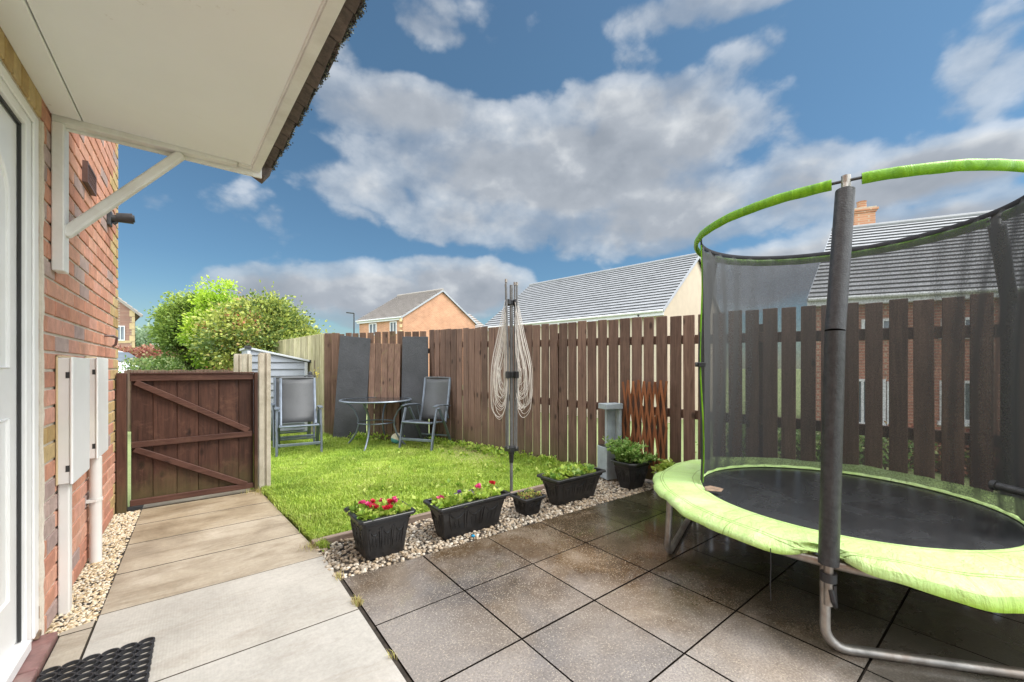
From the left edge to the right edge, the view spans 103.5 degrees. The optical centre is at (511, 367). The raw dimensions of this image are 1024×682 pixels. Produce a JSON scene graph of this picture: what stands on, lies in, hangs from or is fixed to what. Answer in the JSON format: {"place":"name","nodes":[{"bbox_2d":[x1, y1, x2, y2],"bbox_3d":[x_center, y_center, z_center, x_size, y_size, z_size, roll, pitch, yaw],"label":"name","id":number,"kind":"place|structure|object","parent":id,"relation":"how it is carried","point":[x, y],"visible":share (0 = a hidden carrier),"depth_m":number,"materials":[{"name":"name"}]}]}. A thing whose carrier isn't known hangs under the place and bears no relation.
{"place":"outdoors","nodes":[
{"label":"outdoors","id":0,"kind":"place"},
{"bbox_2d":[38,488,406,681],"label":"path","id":1,"kind":"structure","parent":0,"point":[234,586],"depth_m":2.02,"materials":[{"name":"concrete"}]},
{"bbox_2d":[36,637,154,681],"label":"door mat","id":2,"kind":"object","parent":1,"relation":"on","point":[98,662],"depth_m":1.60,"materials":[{"name":"black rubber"}]},
{"bbox_2d":[241,487,394,657],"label":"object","id":3,"kind":"structure","parent":1,"relation":"on","point":[357,602],"depth_m":2.29,"materials":[{"name":"green plant"}]},
{"bbox_2d":[128,396,697,506],"bbox_3d":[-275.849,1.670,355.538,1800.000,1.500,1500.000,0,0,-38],"label":"ground","id":4,"kind":"structure","parent":0,"point":[129,457],"depth_m":12.36,"materials":[{"name":"green plant"}]},
{"bbox_2d":[0,27,117,634],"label":"brick house","id":5,"kind":"structure","parent":4,"relation":"on","point":[78,310],"depth_m":2.23,"materials":[{"name":"brown brick"}]},
{"bbox_2d":[0,61,41,681],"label":"front door","id":6,"kind":"structure","parent":5,"relation":"attached to","point":[20,631],"depth_m":1.64,"materials":[{"name":"white plastic"}]},
{"bbox_2d":[0,104,15,664],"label":"door leaf","id":7,"kind":"structure","parent":6,"relation":"in","point":[7,125],"depth_m":1.56,"materials":[{"name":"white plastic"}]},
{"bbox_2d":[12,631,57,681],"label":"doorstep","id":8,"kind":"object","parent":5,"relation":"attached to","point":[42,646],"visible":0.48,"depth_m":1.63,"materials":[{"name":"tile"}]},
{"bbox_2d":[58,483,71,614],"bbox_3d":[-2.208,0.899,1.992,0.040,0.661,0.055,0,0,-38],"label":"conduit","id":9,"kind":"object","parent":5,"relation":"attached to","point":[64,548],"visible":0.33,"depth_m":1.97,"materials":[{"name":"white plastic"}]},
{"bbox_2d":[55,355,89,485],"bbox_3d":[-2.285,0.256,2.103,0.058,0.632,0.388,0,0,-38],"label":"meter box","id":10,"kind":"object","parent":5,"relation":"attached to","point":[72,419],"visible":1,"depth_m":1.97,"materials":[{"name":"plastic"}]},
{"bbox_2d":[86,456,102,563],"bbox_3d":[-2.586,0.887,2.501,0.070,0.665,0.072,0,0,-38],"label":"waste pipe","id":11,"kind":"object","parent":5,"relation":"attached to","point":[94,500],"visible":0.79,"depth_m":2.48,"materials":[{"name":"white plastic"}]},
{"bbox_2d":[84,356,107,458],"bbox_3d":[-2.655,0.244,2.581,0.058,0.628,0.358,0,0,-38],"label":"meter box","id":12,"kind":"object","parent":5,"relation":"attached to","point":[98,407],"visible":0.87,"depth_m":2.47,"materials":[{"name":"plastic"}]},
{"bbox_2d":[104,335,117,347],"bbox_3d":[-2.941,-0.193,2.960,0.074,0.094,0.032,0,0,-44],"label":"wall hook","id":13,"kind":"object","parent":5,"relation":"attached to","point":[116,341],"depth_m":2.97,"materials":[{"name":"brown plastic"}]},
{"bbox_2d":[107,211,134,227],"bbox_3d":[-2.988,-1.131,3.086,0.152,0.122,0.090,0,0,-38],"label":"security camera","id":14,"kind":"object","parent":5,"relation":"attached to","point":[128,218],"visible":0.93,"depth_m":3.06,"materials":[{"name":"metal"}]},
{"bbox_2d":[0,0,366,273],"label":"door canopy","id":15,"kind":"object","parent":5,"relation":"attached to","point":[230,85],"visible":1,"depth_m":1.63,"materials":[{"name":"plastic"}]},
{"bbox_2d":[117,351,136,372],"bbox_3d":[-15.409,0.070,15.244,3.930,1.520,2.040,0,0,22],"label":"white car","id":16,"kind":"object","parent":4,"relation":"on","point":[121,356],"visible":0.03,"depth_m":15.18,"materials":[{"name":"paint"}]},
{"bbox_2d":[117,297,142,349],"bbox_3d":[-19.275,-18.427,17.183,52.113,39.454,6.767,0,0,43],"label":"house","id":17,"kind":"structure","parent":4,"relation":"on","point":[129,316],"depth_m":27.01,"materials":[{"name":"beige brick"}]},
{"bbox_2d":[117,326,124,340],"bbox_3d":[-26.221,-2.300,27.000,0.664,1.000,0.041,0,0,1],"label":"window","id":18,"kind":"structure","parent":17,"relation":"in","point":[121,329],"depth_m":27.00,"materials":[{"name":"white glass"}]},
{"bbox_2d":[135,322,156,346],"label":"distant tree","id":19,"kind":"object","parent":4,"relation":"on","point":[141,334],"visible":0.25,"depth_m":46.20,"materials":[{"name":"green plant"}]},
{"bbox_2d":[117,344,175,359],"bbox_3d":[-16.136,-0.008,18.000,6.479,2.177,2.593,0,0,23],"label":"red hedge","id":20,"kind":"object","parent":4,"relation":"on","point":[139,351],"visible":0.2,"depth_m":17.25,"materials":[{"name":"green plant"}]},
{"bbox_2d":[117,355,185,372],"bbox_3d":[-11.838,0.366,13.818,5.156,1.691,2.682,0,0,27],"label":"green hedge","id":21,"kind":"object","parent":4,"relation":"on","point":[142,364],"visible":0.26,"depth_m":13.54,"materials":[{"name":"green plant"}]},
{"bbox_2d":[143,285,210,370],"bbox_3d":[-8.265,-0.468,10.633,2.156,3.340,2.259,0,0,-38],"label":"broadleaf tree","id":22,"kind":"object","parent":4,"relation":"on","point":[165,316],"visible":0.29,"depth_m":10.00,"materials":[{"name":"green plant"}]},
{"bbox_2d":[170,275,242,369],"bbox_3d":[-7.311,-0.533,9.994,1.776,3.469,1.825,0,0,-38],"label":"broadleaf tree","id":23,"kind":"object","parent":4,"relation":"on","point":[202,301],"visible":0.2,"depth_m":9.65,"materials":[{"name":"green plant"}]},
{"bbox_2d":[180,279,335,370],"bbox_3d":[-6.050,-0.483,9.841,3.196,3.370,3.226,0,0,-38],"label":"broadleaf tree","id":24,"kind":"object","parent":4,"relation":"on","point":[257,321],"visible":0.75,"depth_m":9.14,"materials":[{"name":"green plant"}]},
{"bbox_2d":[260,333,323,431],"bbox_3d":[-5.499,0.298,9.347,0.074,1.804,6.338,0,0,-45],"label":"closeboard fence","id":25,"kind":"object","parent":4,"relation":"on","point":[311,347],"visible":0.22,"depth_m":7.45,"materials":[{"name":"beige wood"}]},
{"bbox_2d":[346,312,354,332],"bbox_3d":[-9.992,-1.067,24.953,0.514,4.733,0.123,0,0,-15],"label":"street lamp","id":26,"kind":"object","parent":4,"relation":"on","point":[353,321],"visible":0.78,"depth_m":24.97,"materials":[{"name":"metal"}]},
{"bbox_2d":[355,288,483,376],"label":"orange brick house","id":27,"kind":"structure","parent":4,"relation":"on","point":[435,309],"depth_m":32.33,"materials":[{"name":"brown brick"}]},
{"bbox_2d":[369,323,376,334],"bbox_3d":[-11.034,-3.025,31.980,0.910,0.950,0.059,0,0,33],"label":"window","id":28,"kind":"structure","parent":27,"relation":"in","point":[373,326],"depth_m":31.95,"materials":[{"name":"white glass"}]},
{"bbox_2d":[390,321,396,333],"bbox_3d":[-9.022,-3.025,30.670,0.760,0.950,0.059,0,0,33],"label":"window","id":29,"kind":"structure","parent":27,"relation":"in","point":[393,325],"depth_m":30.65,"materials":[{"name":"white glass"}]},
{"bbox_2d":[429,314,699,479],"bbox_3d":[1.884,0.338,3.970,8.494,1.924,0.162,0,0,41],"label":"picket fence","id":30,"kind":"object","parent":4,"relation":"on","point":[462,359],"visible":0.4,"depth_m":4.91,"materials":[{"name":"brown wood"}]},
{"bbox_2d":[622,380,667,470],"bbox_3d":[1.381,0.600,4.220,0.492,0.950,0.018,0,0,41],"label":"trellis","id":31,"kind":"object","parent":30,"relation":"attached to","point":[646,414],"visible":0.65,"depth_m":4.19,"materials":[{"name":"brown wood"}]},
{"bbox_2d":[482,253,700,422],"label":"grey roofed house","id":32,"kind":"structure","parent":4,"relation":"on","point":[669,287],"depth_m":20.26,"materials":[{"name":"tile"}]},
{"bbox_2d":[824,200,992,251],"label":"red brick house","id":33,"kind":"structure","parent":4,"relation":"on","point":[867,230],"depth_m":14.75,"materials":[{"name":"grey tile"}]},
{"bbox_2d":[250,430,596,542],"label":"lawn","id":34,"kind":"structure","parent":0,"point":[308,537],"depth_m":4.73,"materials":[{"name":"green plant"}]},
{"bbox_2d":[124,369,233,431],"bbox_3d":[-5.913,0.617,7.127,2.957,1.167,0.057,0,0,20],"label":"fence","id":35,"kind":"object","parent":34,"relation":"on","point":[129,398],"visible":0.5,"depth_m":7.52,"materials":[{"name":"brown wood"}]},
{"bbox_2d":[234,354,241,371],"bbox_3d":[-4.140,0.522,6.100,0.110,1.455,0.110,0,0,-38],"label":"concrete post","id":36,"kind":"object","parent":34,"relation":"on","point":[237,362],"visible":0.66,"depth_m":6.07,"materials":[{"name":"beige concrete"}]},
{"bbox_2d":[242,354,251,373],"bbox_3d":[-3.875,0.525,5.900,0.110,1.450,0.110,0,0,-38],"label":"concrete post","id":37,"kind":"object","parent":34,"relation":"on","point":[246,362],"visible":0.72,"depth_m":5.87,"materials":[{"name":"beige concrete"}]},
{"bbox_2d":[258,353,270,487],"bbox_3d":[-2.461,0.552,4.008,0.100,1.395,0.100,0,0,-38],"label":"concrete post","id":38,"kind":"object","parent":34,"relation":"on","point":[264,419],"visible":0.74,"depth_m":3.98,"materials":[{"name":"beige concrete"}]},
{"bbox_2d":[239,346,310,434],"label":"metal shed","id":39,"kind":"structure","parent":34,"relation":"on","point":[282,365],"depth_m":7.35,"materials":[{"name":"grey metal"}]},
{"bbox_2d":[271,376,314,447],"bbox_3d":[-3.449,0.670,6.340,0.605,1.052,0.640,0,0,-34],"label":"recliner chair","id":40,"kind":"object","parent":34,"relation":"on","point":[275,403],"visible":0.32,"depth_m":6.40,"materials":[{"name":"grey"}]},
{"bbox_2d":[258,485,332,548],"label":"verge grass","id":41,"kind":"structure","parent":34,"relation":"on","point":[321,543],"depth_m":3.20,"materials":[{"name":"green plant"}]},
{"bbox_2d":[274,377,322,456],"bbox_3d":[-3.070,0.670,5.804,0.605,1.052,0.772,0,0,-30],"label":"recliner chair","id":42,"kind":"object","parent":34,"relation":"on","point":[297,399],"visible":0.97,"depth_m":5.98,"materials":[{"name":"grey fabric"}]},
{"bbox_2d":[304,360,318,433],"bbox_3d":[-3.360,0.540,6.762,0.229,1.320,0.190,0,0,-38],"label":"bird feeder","id":43,"kind":"object","parent":34,"relation":"on","point":[310,374],"visible":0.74,"depth_m":6.74,"materials":[{"name":"black metal"}]},
{"bbox_2d":[324,333,331,435],"bbox_3d":[-3.216,0.310,7.059,0.125,1.820,0.025,0,0,-6],"label":"fence board","id":44,"kind":"object","parent":34,"relation":"on","point":[327,382],"visible":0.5,"depth_m":7.05,"materials":[{"name":"brown wood"}]},
{"bbox_2d":[332,333,339,433],"bbox_3d":[-3.062,0.310,7.009,0.125,1.820,0.025,0,0,-6],"label":"fence board","id":45,"kind":"object","parent":34,"relation":"on","point":[334,357],"visible":0.52,"depth_m":7.00,"materials":[{"name":"brown wood"}]},
{"bbox_2d":[333,335,370,439],"bbox_3d":[-2.691,0.323,6.795,0.600,1.757,0.263,0,0,9],"label":"leaning board","id":46,"kind":"object","parent":34,"relation":"on","point":[353,368],"visible":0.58,"depth_m":6.80,"materials":[{"name":"grey"}]},
{"bbox_2d":[339,397,411,450],"bbox_3d":[-2.094,0.848,6.223,1.070,0.722,1.070,0,0,0],"label":"garden table","id":47,"kind":"object","parent":34,"relation":"on","point":[369,400],"visible":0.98,"depth_m":6.20,"materials":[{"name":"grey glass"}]},
{"bbox_2d":[338,331,428,432],"bbox_3d":[-2.175,0.291,6.894,1.698,1.818,0.067,0,0,9],"label":"picket fence","id":48,"kind":"object","parent":34,"relation":"on","point":[389,337],"visible":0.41,"depth_m":6.84,"materials":[{"name":"brown wood"}]},
{"bbox_2d":[368,343,400,440],"bbox_3d":[-2.129,0.394,6.702,0.641,1.616,0.263,0,0,9],"label":"leaning board","id":49,"kind":"object","parent":34,"relation":"on","point":[388,355],"visible":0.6,"depth_m":6.71,"materials":[{"name":"brown wood"}]},
{"bbox_2d":[391,433,399,443],"bbox_3d":[-1.799,1.110,6.299,0.180,0.180,0.180,0,0,-38],"label":"ball","id":50,"kind":"object","parent":34,"relation":"on","point":[394,438],"visible":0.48,"depth_m":6.22,"materials":[{"name":"plastic"}]},
{"bbox_2d":[401,337,428,440],"bbox_3d":[-1.586,0.341,6.613,0.558,1.721,0.263,0,0,9],"label":"leaning board","id":51,"kind":"object","parent":34,"relation":"on","point":[414,361],"visible":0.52,"depth_m":6.63,"materials":[{"name":"grey"}]},
{"bbox_2d":[398,377,450,450],"bbox_3d":[-1.294,0.670,6.119,0.605,1.052,0.661,0,0,20],"label":"recliner chair","id":52,"kind":"object","parent":34,"relation":"on","point":[435,405],"visible":0.99,"depth_m":6.32,"materials":[{"name":"grey fabric"}]},
{"bbox_2d":[293,431,586,510],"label":"weeds","id":53,"kind":"object","parent":34,"relation":"on","point":[489,448],"visible":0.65,"depth_m":5.14,"materials":[{"name":"green plant"}]},
{"bbox_2d":[491,279,532,491],"bbox_3d":[-0.003,0.205,3.814,0.400,2.050,0.237,0,0,13],"label":"rotary airer","id":54,"kind":"object","parent":34,"relation":"on","point":[511,448],"visible":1,"depth_m":3.80,"materials":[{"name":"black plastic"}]},
{"bbox_2d":[35,470,910,681],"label":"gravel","id":55,"kind":"structure","parent":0,"point":[368,620],"depth_m":2.45,"materials":[{"name":"beige gravel"}]},
{"bbox_2d":[45,510,140,635],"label":"buff gravel","id":56,"kind":"structure","parent":55,"relation":"on","point":[114,539],"depth_m":2.31,"materials":[{"name":"beige gravel"}]},
{"bbox_2d":[116,373,127,513],"bbox_3d":[-3.249,0.637,3.358,0.060,1.185,0.090,0,0,-38],"label":"gate post","id":57,"kind":"object","parent":55,"relation":"on","point":[121,443],"visible":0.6,"depth_m":3.33,"materials":[{"name":"brown wood"}]},
{"bbox_2d":[130,372,257,506],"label":"garden gate","id":58,"kind":"structure","parent":57,"relation":"attached to","point":[191,434],"depth_m":3.64,"materials":[{"name":"brown wood"}]},
{"bbox_2d":[311,484,544,546],"bbox_3d":[-0.183,1.208,3.621,2.950,0.085,0.050,0,0,-38],"label":"lawn edging","id":59,"kind":"object","parent":55,"relation":"on","point":[332,538],"visible":0.2,"depth_m":3.12,"materials":[{"name":"brown wood"}]},
{"bbox_2d":[315,477,653,578],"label":"river gravel","id":60,"kind":"structure","parent":55,"relation":"on","point":[420,535],"depth_m":2.91,"materials":[{"name":"beige gravel"}]},
{"bbox_2d":[344,494,415,560],"bbox_3d":[-0.875,1.034,2.648,0.385,0.333,0.376,0,0,-38],"label":"planter","id":61,"kind":"object","parent":60,"relation":"on","point":[379,527],"visible":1,"depth_m":2.56,"materials":[{"name":"black plastic"}]},
{"bbox_2d":[423,480,510,539],"bbox_3d":[-0.327,1.036,2.982,0.620,0.328,0.298,0,0,-38],"label":"planter","id":62,"kind":"object","parent":60,"relation":"on","point":[463,512],"visible":1,"depth_m":2.90,"materials":[{"name":"black plastic"}]},
{"bbox_2d":[510,487,545,515],"bbox_3d":[0.130,1.106,3.336,0.235,0.188,0.227,0,0,-38],"label":"planter","id":63,"kind":"object","parent":60,"relation":"on","point":[528,501],"visible":1,"depth_m":3.29,"materials":[{"name":"black plastic"}]},
{"bbox_2d":[537,463,605,505],"bbox_3d":[0.546,1.038,3.672,0.634,0.323,0.311,0,0,-38],"label":"planter","id":64,"kind":"object","parent":60,"relation":"on","point":[565,484],"visible":1,"depth_m":3.57,"materials":[{"name":"black plastic"}]},
{"bbox_2d":[597,402,622,479],"bbox_3d":[1.062,0.782,4.346,0.215,0.795,0.190,0,0,-20],"label":"water feature","id":65,"kind":"object","parent":60,"relation":"on","point":[613,420],"visible":0.62,"depth_m":4.33,"materials":[{"name":"grey stone"}]},
{"bbox_2d":[602,435,664,489],"bbox_3d":[1.205,0.949,4.083,0.571,0.502,0.502,0,0,3],"label":"planter","id":66,"kind":"object","parent":60,"relation":"on","point":[631,463],"visible":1,"depth_m":3.99,"materials":[{"name":"black plastic"}]},
{"bbox_2d":[117,0,1023,335],"label":"sky","id":67,"kind":"structure","parent":0,"point":[463,148],"materials":[{"name":"blue"}]},
{"bbox_2d":[343,489,1023,681],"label":"patio","id":68,"kind":"structure","parent":0,"point":[653,611],"depth_m":1.96,"materials":[{"name":"grey stone"}]},
{"bbox_2d":[651,457,675,479],"bbox_3d":[1.609,1.051,3.914,0.486,0.346,0.536,0,0,23],"label":"leafy plant","id":69,"kind":"object","parent":68,"relation":"on","point":[662,466],"visible":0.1,"depth_m":3.90,"materials":[{"name":"green plant"}]},
{"bbox_2d":[653,159,1023,679],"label":"trampoline","id":70,"kind":"object","parent":68,"relation":"on","point":[861,410],"visible":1,"depth_m":2.47,"materials":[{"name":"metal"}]},
{"bbox_2d":[705,486,722,491],"bbox_3d":[1.270,0.761,2.538,0.117,0.017,0.071,0,0,12],"label":"dead leaf","id":71,"kind":"object","parent":70,"relation":"on","point":[712,488],"visible":1,"depth_m":2.54,"materials":[{"name":"brown plant"}]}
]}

